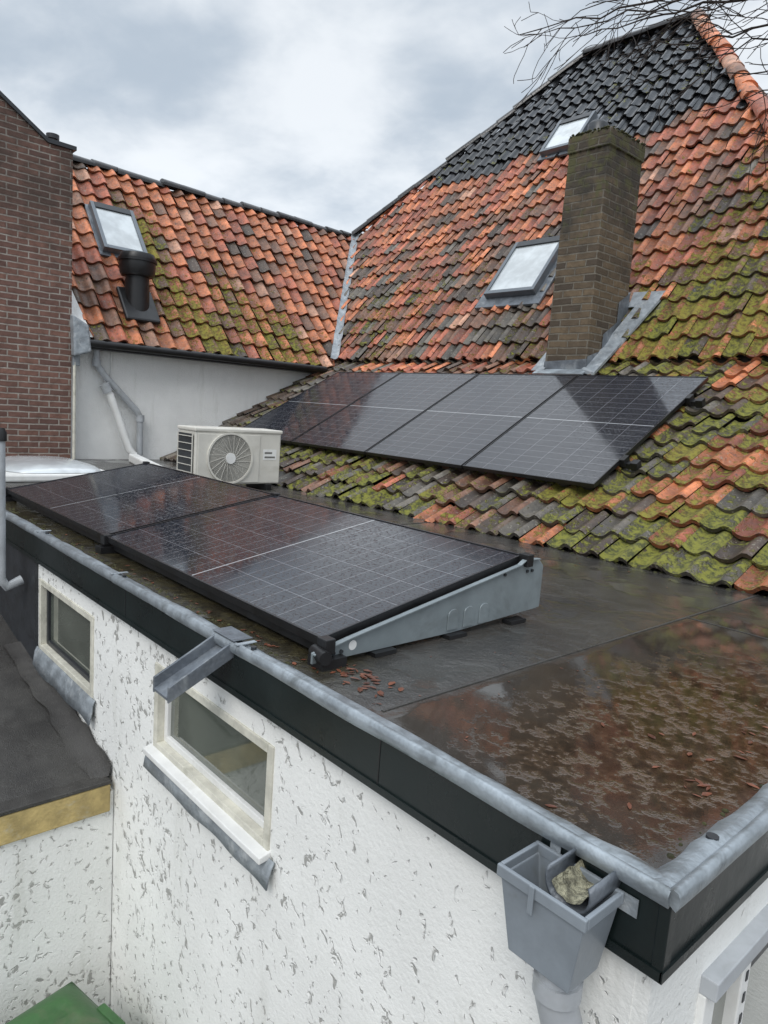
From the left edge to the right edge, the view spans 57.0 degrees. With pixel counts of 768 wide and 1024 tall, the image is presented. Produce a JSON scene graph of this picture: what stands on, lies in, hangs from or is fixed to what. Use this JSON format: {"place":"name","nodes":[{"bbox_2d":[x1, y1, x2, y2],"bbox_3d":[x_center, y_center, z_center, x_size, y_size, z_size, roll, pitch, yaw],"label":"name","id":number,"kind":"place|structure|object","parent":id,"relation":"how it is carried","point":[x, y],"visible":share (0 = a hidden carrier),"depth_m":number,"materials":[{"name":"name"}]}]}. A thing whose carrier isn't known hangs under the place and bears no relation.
{"place":"outdoors","nodes":[
{"label":"outdoors","id":0,"kind":"place"},
{"bbox_2d":[72,177,342,368],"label":"orange roof deck","id":1,"kind":"structure","parent":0,"point":[218,282],"depth_m":9.30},
{"bbox_2d":[73,154,351,238],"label":"orange roof ridge","id":2,"kind":"structure","parent":0,"point":[173,186],"depth_m":9.97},
{"bbox_2d":[72,161,353,367],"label":"orange roof tiles","id":3,"kind":"object","parent":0,"point":[176,276],"visible":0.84,"depth_m":9.19,"materials":[{"name":"orange ceramic"}]},
{"bbox_2d":[0,0,767,234],"label":"sky","id":4,"kind":"structure","parent":0,"point":[323,113],"materials":[{"name":"grey"}]},
{"label":"ground","id":5,"kind":"structure","parent":0,"visible":0},
{"bbox_2d":[0,97,72,458],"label":"gable wall","id":6,"kind":"structure","parent":5,"relation":"on","point":[36,187],"depth_m":7.05,"materials":[{"name":"red brick"}]},
{"bbox_2d":[0,91,76,152],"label":"coping","id":7,"kind":"object","parent":6,"relation":"on","point":[34,126],"visible":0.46,"depth_m":6.82,"materials":[{"name":"grey metal"}]},
{"bbox_2d":[70,315,90,355],"bbox_3d":[-3.149,-1.825,7.348,0.179,0.419,0.166,-3,11,-42],"label":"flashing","id":8,"kind":"object","parent":6,"relation":"attached to","point":[80,338],"visible":1,"depth_m":7.29,"materials":[{"name":"grey metal"}]},
{"bbox_2d":[72,355,79,365],"bbox_3d":[-3.198,-1.691,7.358,0.071,0.338,0.030,-3,11,-42],"label":"lead drop","id":9,"kind":"object","parent":8,"relation":"attached to","point":[76,360],"visible":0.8,"depth_m":7.36,"materials":[{"name":"grey metal"}]},
{"bbox_2d":[0,614,112,1023],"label":"outbuilding","id":10,"kind":"structure","parent":5,"relation":"on","point":[56,816],"depth_m":3.02,"materials":[{"name":"white paint"}]},
{"bbox_2d":[6,981,125,1023],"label":"green wheelie bin","id":11,"kind":"object","parent":5,"relation":"on","point":[71,1002],"visible":1,"depth_m":2.76,"materials":[{"name":"plastic"}]},
{"bbox_2d":[0,459,767,1023],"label":"flat roof extension","id":12,"kind":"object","parent":5,"relation":"on","point":[302,843],"visible":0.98,"depth_m":2.02,"materials":[{"name":"white paint"}]},
{"bbox_2d":[0,428,23,590],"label":"grey vent pipe","id":13,"kind":"object","parent":12,"relation":"attached to","point":[7,585],"visible":1,"depth_m":3.72,"materials":[{"name":"plastic"}]},
{"bbox_2d":[5,456,103,481],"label":"rooflight dome","id":14,"kind":"structure","parent":12,"relation":"on","point":[32,468],"depth_m":5.82,"materials":[{"name":"white paint"}]},
{"bbox_2d":[32,578,94,725],"bbox_3d":[-1.553,0.656,3.512,0.124,0.499,0.855,-3,11,-42],"label":"window","id":15,"kind":"structure","parent":12,"relation":"in","point":[64,656],"depth_m":3.52,"materials":[{"name":"beige paint"}]},
{"bbox_2d":[72,365,75,458],"bbox_3d":[-3.255,-1.061,7.438,0.030,1.012,0.030,8,9,25],"label":"corner seal pipe","id":16,"kind":"object","parent":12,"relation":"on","point":[74,416],"visible":0.88,"depth_m":7.44,"materials":[{"name":"beige paint"}]},
{"bbox_2d":[129,454,160,465],"bbox_3d":[-2.264,-0.433,6.921,0.102,0.090,2.091,-1,9,-29],"label":"white pipe duct","id":17,"kind":"object","parent":12,"relation":"on","point":[135,459],"visible":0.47,"depth_m":7.41,"materials":[{"name":"paint"}]},
{"bbox_2d":[71,350,315,459],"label":"white wall","id":18,"kind":"structure","parent":12,"relation":"on","point":[167,396],"depth_m":8.23,"materials":[{"name":"paint"}]},
{"bbox_2d":[92,349,143,455],"bbox_3d":[-2.922,-1.197,7.823,0.585,1.182,0.185,-3,11,-42],"label":"wall downpipe","id":19,"kind":"object","parent":18,"relation":"attached to","point":[109,385],"depth_m":7.79,"materials":[{"name":"grey plastic"}]},
{"bbox_2d":[143,662,274,890],"bbox_3d":[-0.589,0.846,2.440,0.131,0.433,0.885,-3,11,-42],"label":"window","id":20,"kind":"structure","parent":12,"relation":"in","point":[221,771],"depth_m":2.39,"materials":[{"name":"beige paint"}]},
{"bbox_2d":[177,425,282,489],"bbox_3d":[-1.320,-0.461,6.076,0.845,0.519,0.338,-3,11,-42],"label":"air conditioner outdoor unit","id":21,"kind":"object","parent":12,"relation":"on","point":[246,456],"visible":0.98,"depth_m":5.91,"materials":[{"name":"white paint"}]},
{"bbox_2d":[6,461,542,671],"bbox_3d":[-0.943,0.042,3.688,1.103,0.262,3.559,-3,11,-42],"label":"flat roof solar array","id":22,"kind":"object","parent":12,"relation":"on","point":[330,588],"visible":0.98,"depth_m":2.83,"materials":[{"name":"black glass"}]},
{"bbox_2d":[8,491,765,857],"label":"moss clumps","id":23,"kind":"object","parent":12,"relation":"on","point":[670,855],"visible":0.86,"depth_m":2.87,"materials":[{"name":"green plant"}]},
{"bbox_2d":[65,534,767,808],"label":"fallen leaves","id":24,"kind":"object","parent":12,"relation":"on","point":[360,689],"visible":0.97,"depth_m":1.96,"materials":[{"name":"brown plant"}]},
{"bbox_2d":[248,367,767,591],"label":"roof deck","id":25,"kind":"structure","parent":12,"relation":"on","point":[610,513],"depth_m":5.20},
{"bbox_2d":[160,357,767,593],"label":"roof tiles","id":26,"kind":"object","parent":25,"relation":"on","point":[730,517],"visible":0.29,"depth_m":4.79,"materials":[{"name":"ceramic"}]},
{"bbox_2d":[242,372,708,487],"bbox_3d":[0.413,-0.954,6.734,1.462,0.838,4.845,-3,11,-42],"label":"tiled roof solar array","id":27,"kind":"object","parent":26,"relation":"on","point":[592,431],"visible":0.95,"depth_m":6.04,"materials":[{"name":"black glass"}]},
{"bbox_2d":[338,29,767,364],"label":"roof deck","id":28,"kind":"structure","parent":26,"relation":"on","point":[745,359],"depth_m":8.76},
{"bbox_2d":[332,19,767,362],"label":"roof tiles","id":29,"kind":"object","parent":28,"relation":"on","point":[739,213],"visible":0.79,"depth_m":8.51,"materials":[{"name":"ceramic"}]},
{"bbox_2d":[351,52,586,234],"bbox_3d":[1.257,-5.741,11.179,3.503,2.716,0.188,6,8,12],"label":"hip cap","id":30,"kind":"object","parent":29,"relation":"on","point":[532,94],"visible":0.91,"depth_m":11.08,"materials":[{"name":"ceramic"}]},
{"bbox_2d":[475,235,559,309],"bbox_3d":[1.642,-2.757,8.175,0.652,0.859,0.922,-3,11,-42],"label":"skylight","id":31,"kind":"object","parent":29,"relation":"on","point":[526,269],"visible":0.79,"depth_m":8.08,"materials":[{"name":"grey glass"}]},
{"bbox_2d":[537,110,601,161],"bbox_3d":[2.456,-4.989,9.419,0.483,0.620,0.652,-3,11,-42],"label":"skylight","id":32,"kind":"object","parent":29,"relation":"attached to","point":[557,140],"visible":0.77,"depth_m":9.38,"materials":[{"name":"grey glass"}]},
{"bbox_2d":[582,13,690,55],"bbox_3d":[3.603,-6.742,9.979,0.222,0.119,1.715,-3,11,-42],"label":"ridge cap","id":33,"kind":"object","parent":29,"relation":"on","point":[651,29],"visible":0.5,"depth_m":10.02,"materials":[{"name":"ceramic"}]},
{"bbox_2d":[691,8,767,133],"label":"hip cap","id":34,"kind":"object","parent":29,"relation":"on","point":[730,63],"visible":0.74,"depth_m":7.95,"materials":[{"name":"ceramic"}]},
{"bbox_2d":[334,25,767,368],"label":"roof","id":35,"kind":"structure","parent":28,"relation":"on","point":[760,89],"depth_m":10.59,"materials":[{"name":"ceramic"}]},
{"bbox_2d":[532,119,664,375],"bbox_3d":[2.079,-2.331,6.695,0.838,2.535,0.908,-3,11,-42],"label":"brick chimney","id":36,"kind":"object","parent":25,"relation":"on","point":[591,305],"visible":0.96,"depth_m":6.55,"materials":[{"name":"brick"}]},
{"bbox_3d":[-2.658,-3.456,11.426,6.450,2.287,1.928,-3,11,-42],"label":"orange roof","id":37,"kind":"object","parent":25,"relation":"on","visible":0},
{"bbox_2d":[72,292,92,336],"bbox_3d":[-3.317,-2.322,7.538,0.195,0.900,0.690,-3,11,-42],"label":"verge plaster","id":38,"kind":"object","parent":37,"relation":"attached to","point":[76,311],"visible":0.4,"depth_m":7.47,"materials":[{"name":"white paint"}]},
{"bbox_2d":[84,204,118,258],"bbox_3d":[-3.201,-3.326,8.493,0.600,0.656,0.558,-3,11,-42],"label":"flashing","id":39,"kind":"object","parent":37,"relation":"on","point":[91,222],"visible":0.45,"depth_m":8.27,"materials":[{"name":"grey metal"}]},
{"bbox_2d":[88,200,107,251],"bbox_3d":[-3.353,-3.356,8.301,0.045,0.633,0.549,-3,11,-42],"label":"jamb","id":40,"kind":"object","parent":39,"relation":"on","point":[98,226],"visible":1,"depth_m":8.27,"materials":[{"name":"grey metal"}]},
{"bbox_2d":[107,244,142,254],"bbox_3d":[-3.042,-3.062,8.332,0.435,0.087,0.090,-3,11,-42],"label":"rail bottom","id":41,"kind":"object","parent":39,"relation":"on","point":[114,249],"visible":0.56,"depth_m":8.24,"materials":[{"name":"grey metal"}]},
{"bbox_2d":[94,201,130,215],"bbox_3d":[-3.300,-3.654,8.583,0.435,0.116,0.114,-3,11,-42],"label":"skylight frame","id":42,"kind":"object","parent":37,"relation":"attached to","point":[112,208],"depth_m":8.55,"materials":[{"name":"grey metal"}]},
{"bbox_2d":[96,208,142,250],"bbox_3d":[-3.171,-3.350,8.457,0.442,0.517,0.445,-3,11,-42],"label":"pane","id":43,"kind":"object","parent":37,"relation":"attached to","point":[119,229],"visible":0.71,"depth_m":8.44,"materials":[{"name":"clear glass"}]},
{"bbox_2d":[116,250,160,324],"bbox_3d":[-2.807,-2.536,8.046,0.427,0.761,0.430,-3,11,-42],"label":"roof vent","id":44,"kind":"object","parent":37,"relation":"on","point":[137,269],"visible":1,"depth_m":7.92,"materials":[{"name":"black plastic"}]},
{"bbox_2d":[130,210,147,252],"bbox_3d":[-2.996,-3.376,8.621,0.045,0.633,0.549,-3,11,-42],"label":"jamb","id":45,"kind":"object","parent":37,"relation":"on","point":[143,246],"visible":0.38,"depth_m":8.60,"materials":[{"name":"grey metal"}]},
{"bbox_2d":[91,348,312,372],"bbox_3d":[-2.012,-1.817,8.538,3.098,0.034,0.164,-3,11,-42],"label":"soffit board","id":46,"kind":"object","parent":37,"relation":"attached to","point":[198,360],"visible":0.14,"depth_m":8.33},
{"bbox_2d":[91,342,322,372],"bbox_3d":[-1.958,-1.840,8.476,3.098,0.098,0.022,-3,11,-42],"label":"fascia board","id":47,"kind":"object","parent":37,"relation":"attached to","point":[200,359],"visible":0.21,"depth_m":8.29,"materials":[{"name":"black plastic"}]},
{"bbox_2d":[90,339,326,372],"bbox_3d":[-1.934,-1.834,8.422,3.090,0.082,0.082,-3,11,-42],"label":"gutter","id":48,"kind":"object","parent":37,"relation":"attached to","point":[181,353],"visible":0.9,"depth_m":8.22,"materials":[{"name":"black plastic"}]},
{"bbox_2d":[330,233,358,358],"bbox_3d":[-0.570,-3.347,10.650,0.125,2.236,2.527,4,8,0],"label":"valley lead","id":49,"kind":"object","parent":37,"relation":"attached to","point":[339,327],"visible":1,"depth_m":10.45,"materials":[{"name":"grey metal"}]},
{"bbox_3d":[-4.038,-4.423,8.627,0.105,0.300,0.105,-3,11,-42],"label":"ridge vent pipe","id":50,"kind":"object","parent":37,"relation":"on","visible":0},
{"bbox_2d":[46,132,58,140],"bbox_3d":[-4.028,-4.560,8.607,0.150,0.052,0.150,-3,11,-42],"label":"ridge vent cap","id":51,"kind":"object","parent":50,"relation":"on","point":[51,135],"visible":0.72,"depth_m":8.55,"materials":[{"name":"grey metal"}]},
{"bbox_2d":[497,840,638,1023],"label":"rainwater hopper","id":52,"kind":"object","parent":12,"relation":"attached to","point":[560,910],"visible":1,"depth_m":1.23,"materials":[{"name":"grey plastic"}]},
{"bbox_2d":[694,904,767,1023],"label":"side door","id":53,"kind":"structure","parent":12,"relation":"in","point":[733,989],"depth_m":1.53,"materials":[{"name":"grey plastic"}]},
{"bbox_2d":[503,0,767,191],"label":"bare tree","id":54,"kind":"object","parent":5,"relation":"on","point":[719,3],"visible":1,"depth_m":6.19,"materials":[{"name":"brown plant"}]}
]}

